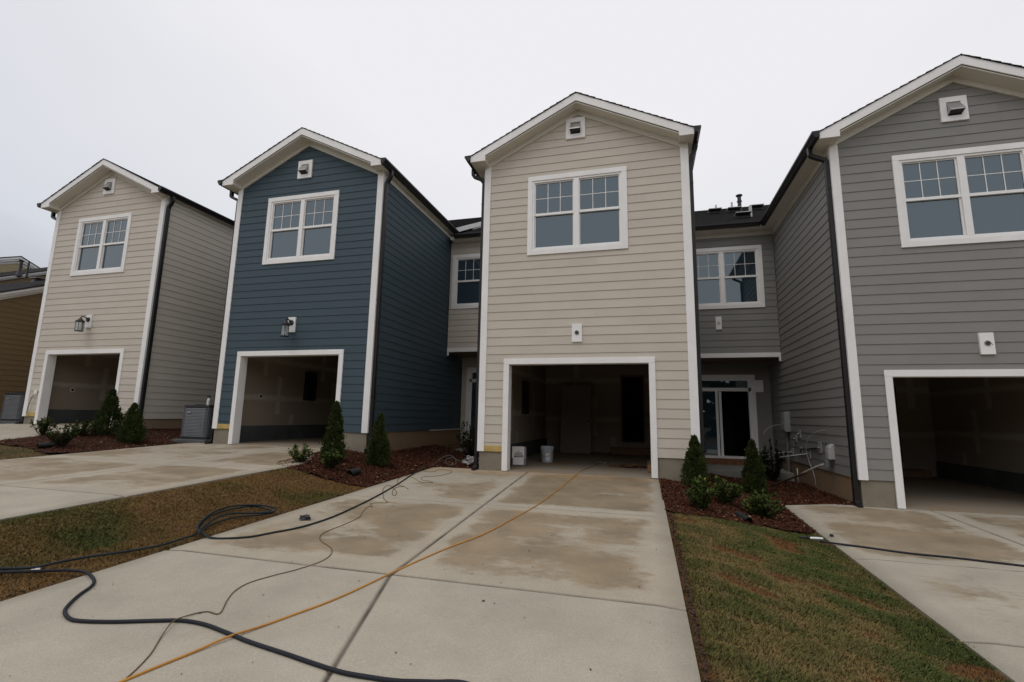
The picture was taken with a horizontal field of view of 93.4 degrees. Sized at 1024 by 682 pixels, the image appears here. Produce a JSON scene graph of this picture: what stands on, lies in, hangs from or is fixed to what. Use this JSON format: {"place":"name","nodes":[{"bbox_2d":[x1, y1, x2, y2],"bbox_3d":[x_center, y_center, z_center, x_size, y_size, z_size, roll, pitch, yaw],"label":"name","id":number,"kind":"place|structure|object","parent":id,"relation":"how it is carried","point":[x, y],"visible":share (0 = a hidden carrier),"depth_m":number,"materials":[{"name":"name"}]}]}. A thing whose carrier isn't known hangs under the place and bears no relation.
{"place":"outdoors","nodes":[
{"label":"outdoors","id":0,"kind":"place"},
{"bbox_2d":[0,445,58,459],"bbox_3d":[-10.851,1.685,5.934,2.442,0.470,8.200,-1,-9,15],"label":"lawn grass","id":1,"kind":"structure","parent":0,"point":[20,454],"depth_m":9.35,"materials":[{"name":"green plant"}]},
{"bbox_2d":[0,424,108,439],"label":"driveway","id":2,"kind":"structure","parent":0,"point":[11,431],"depth_m":11.87,"materials":[{"name":"concrete"}]},
{"bbox_2d":[0,443,321,521],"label":"driveway","id":3,"kind":"structure","parent":0,"point":[34,485],"depth_m":7.17,"materials":[{"name":"concrete"}]},
{"bbox_2d":[0,467,367,601],"bbox_3d":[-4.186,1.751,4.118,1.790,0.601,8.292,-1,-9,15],"label":"lawn grass","id":4,"kind":"structure","parent":0,"point":[312,495],"depth_m":4.87,"materials":[{"name":"green plant"}]},
{"bbox_2d":[0,466,427,569],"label":"garden hose","id":5,"kind":"object","parent":4,"relation":"on","point":[94,555],"visible":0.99,"depth_m":4.84,"materials":[{"name":"black rubber"}]},
{"bbox_2d":[196,504,276,534],"bbox_3d":[-3.194,1.981,5.470,0.441,0.124,1.166,-1,-9,15],"label":"garden hose","id":6,"kind":"object","parent":4,"relation":"on","point":[207,523],"visible":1,"depth_m":5.62,"materials":[{"name":"black rubber"}]},
{"bbox_2d":[0,467,700,681],"bbox_3d":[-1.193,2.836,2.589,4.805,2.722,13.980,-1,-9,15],"label":"driveway","id":7,"kind":"structure","parent":0,"point":[579,599],"depth_m":3.41,"materials":[{"name":"concrete"}]},
{"bbox_2d":[0,569,468,681],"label":"garden hose","id":8,"kind":"object","parent":7,"relation":"on","point":[67,616],"visible":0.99,"depth_m":2.87,"materials":[{"name":"rubber"}]},
{"bbox_2d":[126,485,407,677],"bbox_3d":[-1.838,1.989,4.934,0.457,0.203,5.801,1,-9,1],"label":"thin wire","id":9,"kind":"object","parent":7,"relation":"on","point":[253,581],"visible":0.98,"depth_m":3.57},
{"bbox_2d":[299,514,310,519],"bbox_3d":[-2.400,2.032,5.576,0.164,0.052,0.109,-1,-9,15],"label":"dark rag","id":10,"kind":"object","parent":7,"relation":"on","point":[305,517],"visible":1,"depth_m":5.55,"materials":[{"name":"black fabric"}]},
{"bbox_2d":[118,463,598,681],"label":"air hose","id":11,"kind":"object","parent":7,"relation":"on","point":[208,645],"visible":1,"depth_m":3.15,"materials":[{"name":"orange rubber"}]},
{"bbox_2d":[397,464,451,487],"bbox_3d":[-1.580,2.494,9.008,0.784,0.103,2.959,0,-9,5],"label":"thin wire","id":12,"kind":"object","parent":7,"relation":"on","point":[426,476],"visible":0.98,"depth_m":8.74,"materials":[{"name":"grey metal"}]},
{"bbox_2d":[0,443,1004,680],"bbox_3d":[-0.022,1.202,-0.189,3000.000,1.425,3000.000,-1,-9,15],"label":"ground","id":13,"kind":"structure","parent":0,"point":[454,446],"depth_m":7.88,"materials":[{"name":"soil"}]},
{"bbox_2d":[0,392,25,423],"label":"air conditioner","id":14,"kind":"object","parent":13,"relation":"on","point":[12,408],"visible":0.33,"depth_m":14.53,"materials":[{"name":"grey metal"}]},
{"bbox_2d":[0,256,39,272],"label":"ochre townhouse","id":15,"kind":"structure","parent":13,"relation":"on","point":[9,264],"depth_m":27.01,"materials":[{"name":"beige"}]},
{"bbox_2d":[0,281,44,418],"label":"ochre townhouse","id":16,"kind":"structure","parent":13,"relation":"on","point":[20,305],"depth_m":16.80,"materials":[{"name":"brown wood"}]},
{"bbox_2d":[15,260,24,277],"bbox_3d":[-19.359,-2.839,18.994,0.220,0.700,0.220,-1,-9,15],"label":"flue pipe","id":17,"kind":"object","parent":16,"relation":"on","point":[18,274],"visible":1,"depth_m":18.96,"materials":[{"name":"black metal"}]},
{"bbox_2d":[25,262,29,276],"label":"vent pipe","id":18,"kind":"object","parent":16,"relation":"on","point":[27,270],"visible":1,"depth_m":19.45,"materials":[{"name":"black metal"}]},
{"bbox_2d":[29,277,45,281],"bbox_3d":[-17.390,-2.256,17.798,0.440,0.230,0.460,-1,-9,15],"label":"roof vent","id":19,"kind":"object","parent":16,"relation":"on","point":[39,279],"visible":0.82,"depth_m":17.67,"materials":[{"name":"black metal"}]},
{"bbox_2d":[0,267,47,283],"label":"ochre townhouse","id":20,"kind":"structure","parent":13,"relation":"on","point":[8,277],"depth_m":22.61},
{"bbox_2d":[0,427,194,452],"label":"mulch","id":21,"kind":"object","parent":13,"relation":"on","point":[103,442],"visible":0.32,"depth_m":10.84,"materials":[{"name":"brown wood"}]},
{"bbox_2d":[29,417,58,434],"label":"leafy bush","id":22,"kind":"object","parent":21,"relation":"on","point":[42,427],"visible":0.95,"depth_m":11.03,"materials":[{"name":"green plant"}]},
{"bbox_2d":[37,442,54,447],"bbox_3d":[-9.591,2.142,9.938,0.116,0.133,0.258,-5,-11,32],"label":"drain pipe","id":23,"kind":"object","parent":21,"relation":"on","point":[45,444],"visible":1,"depth_m":9.90,"materials":[{"name":"black plastic"}]},
{"bbox_2d":[45,423,80,446],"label":"leafy bush","id":24,"kind":"object","parent":21,"relation":"on","point":[69,436],"visible":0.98,"depth_m":10.12,"materials":[{"name":"green plant"}]},
{"bbox_2d":[69,419,96,435],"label":"leafy bush","id":25,"kind":"object","parent":21,"relation":"on","point":[85,428],"visible":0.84,"depth_m":11.20,"materials":[{"name":"green plant"}]},
{"bbox_2d":[85,388,124,434],"bbox_3d":[-9.706,1.717,11.612,0.732,1.204,0.722,5,-10,-25],"label":"conifer shrub","id":26,"kind":"object","parent":21,"relation":"on","point":[110,405],"visible":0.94,"depth_m":11.53,"materials":[{"name":"green plant"}]},
{"bbox_2d":[111,402,150,442],"bbox_3d":[-8.901,1.936,11.325,0.681,1.000,0.724,-1,-9,15],"label":"conifer shrub","id":27,"kind":"object","parent":21,"relation":"on","point":[130,429],"visible":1,"depth_m":11.21,"materials":[{"name":"green plant"}]},
{"bbox_2d":[172,404,212,442],"bbox_3d":[-7.911,2.149,12.550,1.040,0.985,1.040,-1,-9,15],"label":"air conditioner","id":28,"kind":"object","parent":21,"relation":"on","point":[196,423],"visible":0.65,"depth_m":12.14,"materials":[{"name":"grey metal"}]},
{"bbox_2d":[15,158,233,428],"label":"townhouse","id":29,"kind":"structure","parent":13,"relation":"on","point":[137,270],"depth_m":13.87,"materials":[{"name":"beige wood"}]},
{"bbox_2d":[74,316,89,331],"bbox_3d":[-11.911,-0.478,13.354,0.216,0.440,0.300,-1,-9,15],"label":"wall lantern","id":30,"kind":"object","parent":29,"relation":"attached to","point":[79,323],"depth_m":13.27,"materials":[{"name":"black metal"}]},
{"bbox_2d":[70,213,132,275],"bbox_3d":[-11.819,-2.763,13.926,2.063,1.750,0.109,-1,-9,15],"label":"window","id":31,"kind":"structure","parent":29,"relation":"in","point":[101,243],"depth_m":13.93,"materials":[{"name":"glass"}]},
{"bbox_2d":[204,127,480,452],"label":"townhouse","id":32,"kind":"structure","parent":13,"relation":"on","point":[340,256],"depth_m":11.97,"materials":[{"name":"blue wood"}]},
{"bbox_2d":[280,318,293,336],"bbox_3d":[-5.293,-0.316,11.319,0.216,0.440,0.300,-1,-9,15],"label":"wall lantern","id":33,"kind":"object","parent":32,"relation":"attached to","point":[285,324],"depth_m":11.22,"materials":[{"name":"black metal"}]},
{"bbox_2d":[262,190,339,264],"bbox_3d":[-5.198,-2.778,11.918,2.063,1.750,0.109,-1,-9,15],"label":"window","id":34,"kind":"structure","parent":32,"relation":"in","point":[303,227],"depth_m":11.92,"materials":[{"name":"glass"}]},
{"bbox_2d":[277,444,478,486],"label":"mulch","id":35,"kind":"object","parent":13,"relation":"on","point":[405,462],"visible":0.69,"depth_m":9.48,"materials":[{"name":"brown wood"}]},
{"bbox_2d":[288,442,313,461],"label":"leafy bush","id":36,"kind":"object","parent":35,"relation":"on","point":[303,456],"visible":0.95,"depth_m":8.47,"materials":[{"name":"green plant"}]},
{"bbox_2d":[320,447,342,468],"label":"leafy bush","id":37,"kind":"object","parent":35,"relation":"on","point":[332,460],"visible":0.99,"depth_m":8.37,"materials":[{"name":"green plant"}]},
{"bbox_2d":[319,400,348,459],"bbox_3d":[-3.358,1.723,9.180,0.544,1.190,0.543,-1,-9,15],"label":"conifer shrub","id":38,"kind":"object","parent":35,"relation":"on","point":[334,435],"visible":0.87,"depth_m":9.09,"materials":[{"name":"green plant"}]},
{"bbox_2d":[347,467,360,475],"bbox_3d":[-2.744,2.277,8.396,0.116,0.133,0.258,-2,-10,21],"label":"drain pipe","id":39,"kind":"object","parent":35,"relation":"on","point":[354,471],"visible":0.97,"depth_m":8.35,"materials":[{"name":"black plastic"}]},
{"bbox_2d":[364,413,393,465],"bbox_3d":[-2.641,1.971,9.592,0.559,1.108,0.576,-1,-9,15],"label":"conifer shrub","id":40,"kind":"object","parent":35,"relation":"on","point":[378,453],"visible":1,"depth_m":9.49,"materials":[{"name":"green plant"}]},
{"bbox_2d":[456,417,474,458],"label":"leafy bush","id":41,"kind":"object","parent":35,"relation":"on","point":[469,447],"visible":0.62,"depth_m":11.13,"materials":[{"name":"green plant"}]},
{"bbox_2d":[462,455,478,464],"bbox_3d":[-0.826,2.573,10.469,0.581,0.192,0.337,-1,-9,15],"label":"plastic wrap","id":42,"kind":"object","parent":35,"relation":"on","point":[469,460],"visible":0.56,"depth_m":10.41,"materials":[{"name":"white plastic"}]},
{"bbox_2d":[447,91,706,484],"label":"townhouse","id":43,"kind":"structure","parent":13,"relation":"on","point":[573,259],"depth_m":9.91,"materials":[{"name":"beige wood"}]},
{"bbox_2d":[451,253,479,308],"bbox_3d":[-0.888,-1.877,14.991,2.063,1.750,0.109,-1,-9,15],"label":"window","id":44,"kind":"structure","parent":43,"relation":"in","point":[466,267],"depth_m":15.15,"materials":[{"name":"glass"}]},
{"bbox_2d":[464,367,476,439],"bbox_3d":[-0.544,2.054,15.644,2.000,2.400,0.122,-1,-9,15],"label":"patio door","id":45,"kind":"structure","parent":43,"relation":"in","point":[470,407],"depth_m":15.87,"materials":[{"name":"white plastic"}]},
{"bbox_2d":[512,446,526,465],"bbox_3d":[0.161,2.511,10.524,0.305,0.405,0.231,0,-14,5],"label":"carton","id":46,"kind":"object","parent":43,"relation":"on","point":[519,455],"visible":1,"depth_m":10.42,"materials":[{"name":"white cardboard"}]},
{"bbox_2d":[540,446,553,462],"bbox_3d":[0.828,2.664,11.358,0.328,0.370,0.325,-1,-9,15],"label":"bucket","id":47,"kind":"object","parent":43,"relation":"on","point":[546,452],"visible":1,"depth_m":11.24,"materials":[{"name":"plastic"}]},
{"bbox_2d":[560,385,591,453],"bbox_3d":[1.953,2.360,14.723,0.920,2.080,0.045,-2,-16,18],"label":"door slab","id":48,"kind":"structure","parent":43,"relation":"in","point":[576,399],"depth_m":14.69,"materials":[{"name":"brown wood"}]},
{"bbox_2d":[527,166,627,255],"bbox_3d":[1.338,-2.671,10.010,2.063,1.750,0.109,-1,-9,15],"label":"window","id":49,"kind":"structure","parent":43,"relation":"in","point":[580,211],"depth_m":10.00,"materials":[{"name":"glass"}]},
{"bbox_2d":[610,375,650,455],"bbox_3d":[3.929,2.344,15.443,1.420,2.399,2.100,-1,-9,15],"label":"doorway","id":50,"kind":"structure","parent":43,"relation":"in","point":[613,450],"depth_m":14.77,"materials":[{"name":"black"}]},
{"bbox_2d":[659,472,853,533],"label":"mulch","id":51,"kind":"object","parent":13,"relation":"on","point":[675,498],"visible":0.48,"depth_m":7.59,"materials":[{"name":"brown wood"}]},
{"bbox_2d":[680,434,713,486],"bbox_3d":[3.109,2.091,8.286,0.540,0.981,0.574,5,-10,-25],"label":"conifer shrub","id":52,"kind":"object","parent":51,"relation":"on","point":[694,464],"visible":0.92,"depth_m":8.19,"materials":[{"name":"green plant"}]},
{"bbox_2d":[684,475,716,509],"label":"leafy bush","id":53,"kind":"object","parent":51,"relation":"on","point":[701,495],"visible":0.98,"depth_m":6.56,"materials":[{"name":"green plant"}]},
{"bbox_2d":[709,475,742,504],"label":"leafy bush","id":54,"kind":"object","parent":51,"relation":"on","point":[726,497],"visible":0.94,"depth_m":7.38,"materials":[{"name":"green plant"}]},
{"bbox_2d":[735,511,752,522],"bbox_3d":[3.165,2.422,6.598,0.116,0.133,0.356,1,-9,3],"label":"drain pipe","id":55,"kind":"object","parent":51,"relation":"on","point":[743,516],"visible":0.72,"depth_m":6.54,"materials":[{"name":"black plastic"}]},
{"bbox_2d":[738,439,770,493],"bbox_3d":[4.647,2.451,9.335,0.601,1.123,0.604,-1,-9,15],"label":"conifer shrub","id":56,"kind":"object","parent":51,"relation":"on","point":[753,471],"visible":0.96,"depth_m":9.22,"materials":[{"name":"green plant"}]},
{"bbox_2d":[741,488,786,518],"bbox_3d":[3.651,2.383,7.038,0.584,0.469,0.556,-1,-9,15],"label":"leafy bush","id":57,"kind":"object","parent":51,"relation":"on","point":[759,506],"visible":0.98,"depth_m":7.01,"materials":[{"name":"green plant"}]},
{"bbox_2d":[759,438,787,480],"bbox_3d":[6.195,2.848,11.512,0.750,1.060,0.700,9,-12,-43],"label":"leafy bush","id":58,"kind":"object","parent":51,"relation":"on","point":[771,470],"visible":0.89,"depth_m":11.42,"materials":[{"name":"green plant"}]},
{"bbox_2d":[770,471,807,485],"bbox_3d":[5.865,2.937,10.243,0.055,0.441,1.041,3,-9,-13],"label":"pipe","id":59,"kind":"object","parent":51,"relation":"on","point":[793,477],"visible":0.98,"depth_m":10.19,"materials":[{"name":"grey plastic"}]},
{"bbox_2d":[695,53,1023,515],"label":"townhouse","id":60,"kind":"structure","parent":13,"relation":"on","point":[860,278],"depth_m":8.85,"materials":[{"name":"grey wood"}]},
{"bbox_2d":[707,207,721,213],"bbox_3d":[7.341,-4.691,17.500,0.440,0.260,0.460,-1,-9,15],"label":"roof vent","id":61,"kind":"object","parent":60,"relation":"on","point":[714,210],"visible":1,"depth_m":17.37,"materials":[{"name":"black metal"}]},
{"bbox_2d":[696,245,764,309],"bbox_3d":[5.834,-1.744,13.397,2.063,1.750,0.109,-1,-9,15],"label":"window","id":62,"kind":"structure","parent":60,"relation":"in","point":[727,277],"depth_m":13.34,"materials":[{"name":"glass"}]},
{"bbox_2d":[702,375,758,458],"bbox_3d":[6.043,2.190,14.086,2.000,2.400,0.122,-1,-9,15],"label":"patio door","id":63,"kind":"structure","parent":60,"relation":"in","point":[712,385],"depth_m":14.06,"materials":[{"name":"white plastic"}]},
{"bbox_2d":[726,206,741,212],"bbox_3d":[7.898,-4.650,17.181,0.440,0.260,0.460,-1,-9,15],"label":"roof vent","id":64,"kind":"object","parent":60,"relation":"on","point":[734,209],"visible":0.96,"depth_m":17.03,"materials":[{"name":"black metal"}]},
{"bbox_2d":[736,194,742,210],"bbox_3d":[8.310,-4.909,17.614,0.286,0.880,0.286,-1,-9,15],"label":"flue pipe","id":65,"kind":"object","parent":60,"relation":"on","point":[739,200],"visible":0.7,"depth_m":17.59,"materials":[{"name":"black metal"}]},
{"bbox_2d":[734,211,751,217],"bbox_3d":[7.028,-3.820,14.714,0.440,0.260,0.460,-1,-9,15],"label":"roof vent","id":66,"kind":"object","parent":60,"relation":"on","point":[741,214],"visible":0.93,"depth_m":14.57,"materials":[{"name":"black metal"}]},
{"bbox_2d":[748,204,763,209],"bbox_3d":[8.663,-4.723,17.140,0.440,0.260,0.460,-1,-9,15],"label":"roof vent","id":67,"kind":"object","parent":60,"relation":"on","point":[756,206],"visible":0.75,"depth_m":16.99,"materials":[{"name":"black metal"}]},
{"bbox_2d":[780,412,790,471],"bbox_3d":[6.930,2.595,12.155,0.168,1.610,0.360,-1,-9,15],"label":"electric meter","id":68,"kind":"object","parent":60,"relation":"attached to","point":[785,423],"visible":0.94,"depth_m":12.11,"materials":[{"name":"grey metal"}]},
{"bbox_2d":[780,413,784,429],"bbox_3d":[6.873,2.048,12.259,0.015,0.420,0.280,-1,-9,15],"label":"box door","id":69,"kind":"structure","parent":68,"relation":"in","point":[781,414],"depth_m":12.22,"materials":[{"name":"grey metal"}]},
{"bbox_2d":[807,450,811,458],"bbox_3d":[6.564,2.485,10.667,0.086,0.230,0.180,-1,-9,15],"label":"utility box","id":70,"kind":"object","parent":60,"relation":"attached to","point":[809,453],"depth_m":10.61,"materials":[{"name":"metal"}]},
{"bbox_2d":[780,453,806,457],"bbox_3d":[6.336,2.578,10.862,0.578,0.144,0.024,-8,-12,44],"label":"pipe","id":71,"kind":"object","parent":70,"relation":"attached to","point":[793,455],"visible":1,"depth_m":10.85,"materials":[{"name":"white plastic"}]},
{"bbox_2d":[806,430,823,483],"bbox_3d":[6.262,2.406,9.927,0.116,1.166,0.769,0,-9,8],"label":"loose tube","id":72,"kind":"object","parent":60,"relation":"attached to","point":[807,455],"visible":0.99,"depth_m":10.12,"materials":[{"name":"white plastic"}]},
{"bbox_2d":[817,442,822,452],"bbox_3d":[6.375,2.209,9.997,0.086,0.220,0.180,-1,-9,15],"label":"utility box","id":73,"kind":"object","parent":60,"relation":"attached to","point":[819,447],"depth_m":9.98,"materials":[{"name":"metal"}]},
{"bbox_2d":[824,444,834,467],"bbox_3d":[6.135,2.218,9.338,0.170,0.445,0.180,-1,-9,15],"label":"electrical box","id":74,"kind":"object","parent":60,"relation":"attached to","point":[830,451],"visible":1,"depth_m":9.28,"materials":[{"name":"white plastic"}]},
{"bbox_2d":[800,463,823,473],"bbox_3d":[6.025,2.581,9.701,0.049,0.295,0.623,3,-9,-10],"label":"pipe","id":75,"kind":"object","parent":74,"relation":"attached to","point":[817,466],"visible":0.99,"depth_m":9.62,"materials":[{"name":"white plastic"}]},
{"bbox_2d":[893,386,932,477],"bbox_3d":[10.514,2.547,13.874,1.420,2.399,2.100,-1,-9,15],"label":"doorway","id":76,"kind":"structure","parent":60,"relation":"in","point":[920,473],"depth_m":12.67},
{"bbox_2d":[891,142,1023,247],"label":"window","id":77,"kind":"structure","parent":60,"relation":"in","point":[970,195],"depth_m":8.47,"materials":[{"name":"glass"}]},
{"bbox_2d":[0,0,1023,267],"label":"sky","id":78,"kind":"structure","parent":0,"point":[179,95],"materials":[{"name":"white"}]},
{"bbox_2d":[608,463,647,467],"bbox_3d":[2.529,2.723,10.545,0.878,0.109,0.371,-1,-9,15],"label":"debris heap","id":79,"kind":"object","parent":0,"point":[633,465],"visible":0.9,"depth_m":10.49,"materials":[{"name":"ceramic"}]},
{"bbox_2d":[647,460,650,472],"bbox_3d":[2.939,2.639,10.205,0.140,0.140,1.400,-1,-9,15],"label":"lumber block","id":80,"kind":"object","parent":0,"point":[649,465],"depth_m":9.56,"materials":[{"name":"brown wood"}]},
{"bbox_2d":[667,512,1010,681],"bbox_3d":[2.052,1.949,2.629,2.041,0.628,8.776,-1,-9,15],"label":"lawn grass","id":81,"kind":"structure","parent":0,"point":[808,566],"depth_m":3.58,"materials":[{"name":"green plant"}]},
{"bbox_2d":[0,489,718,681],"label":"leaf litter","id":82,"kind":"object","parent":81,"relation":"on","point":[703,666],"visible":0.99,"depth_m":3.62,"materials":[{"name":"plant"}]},
{"bbox_2d":[785,504,1023,681],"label":"driveway","id":83,"kind":"structure","parent":0,"point":[979,606],"depth_m":5.25,"materials":[{"name":"concrete"}]},
{"bbox_2d":[819,540,1023,566],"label":"garden hose","id":84,"kind":"object","parent":83,"relation":"on","point":[969,559],"visible":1,"depth_m":5.49,"materials":[{"name":"rubber"}]},
{"bbox_2d":[799,536,822,539],"bbox_3d":[3.741,2.460,6.031,0.271,0.056,0.056,0,-9,7],"label":"hose nozzle","id":85,"kind":"object","parent":84,"relation":"attached to","point":[812,538],"visible":1,"depth_m":6.02,"materials":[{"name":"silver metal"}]}
]}

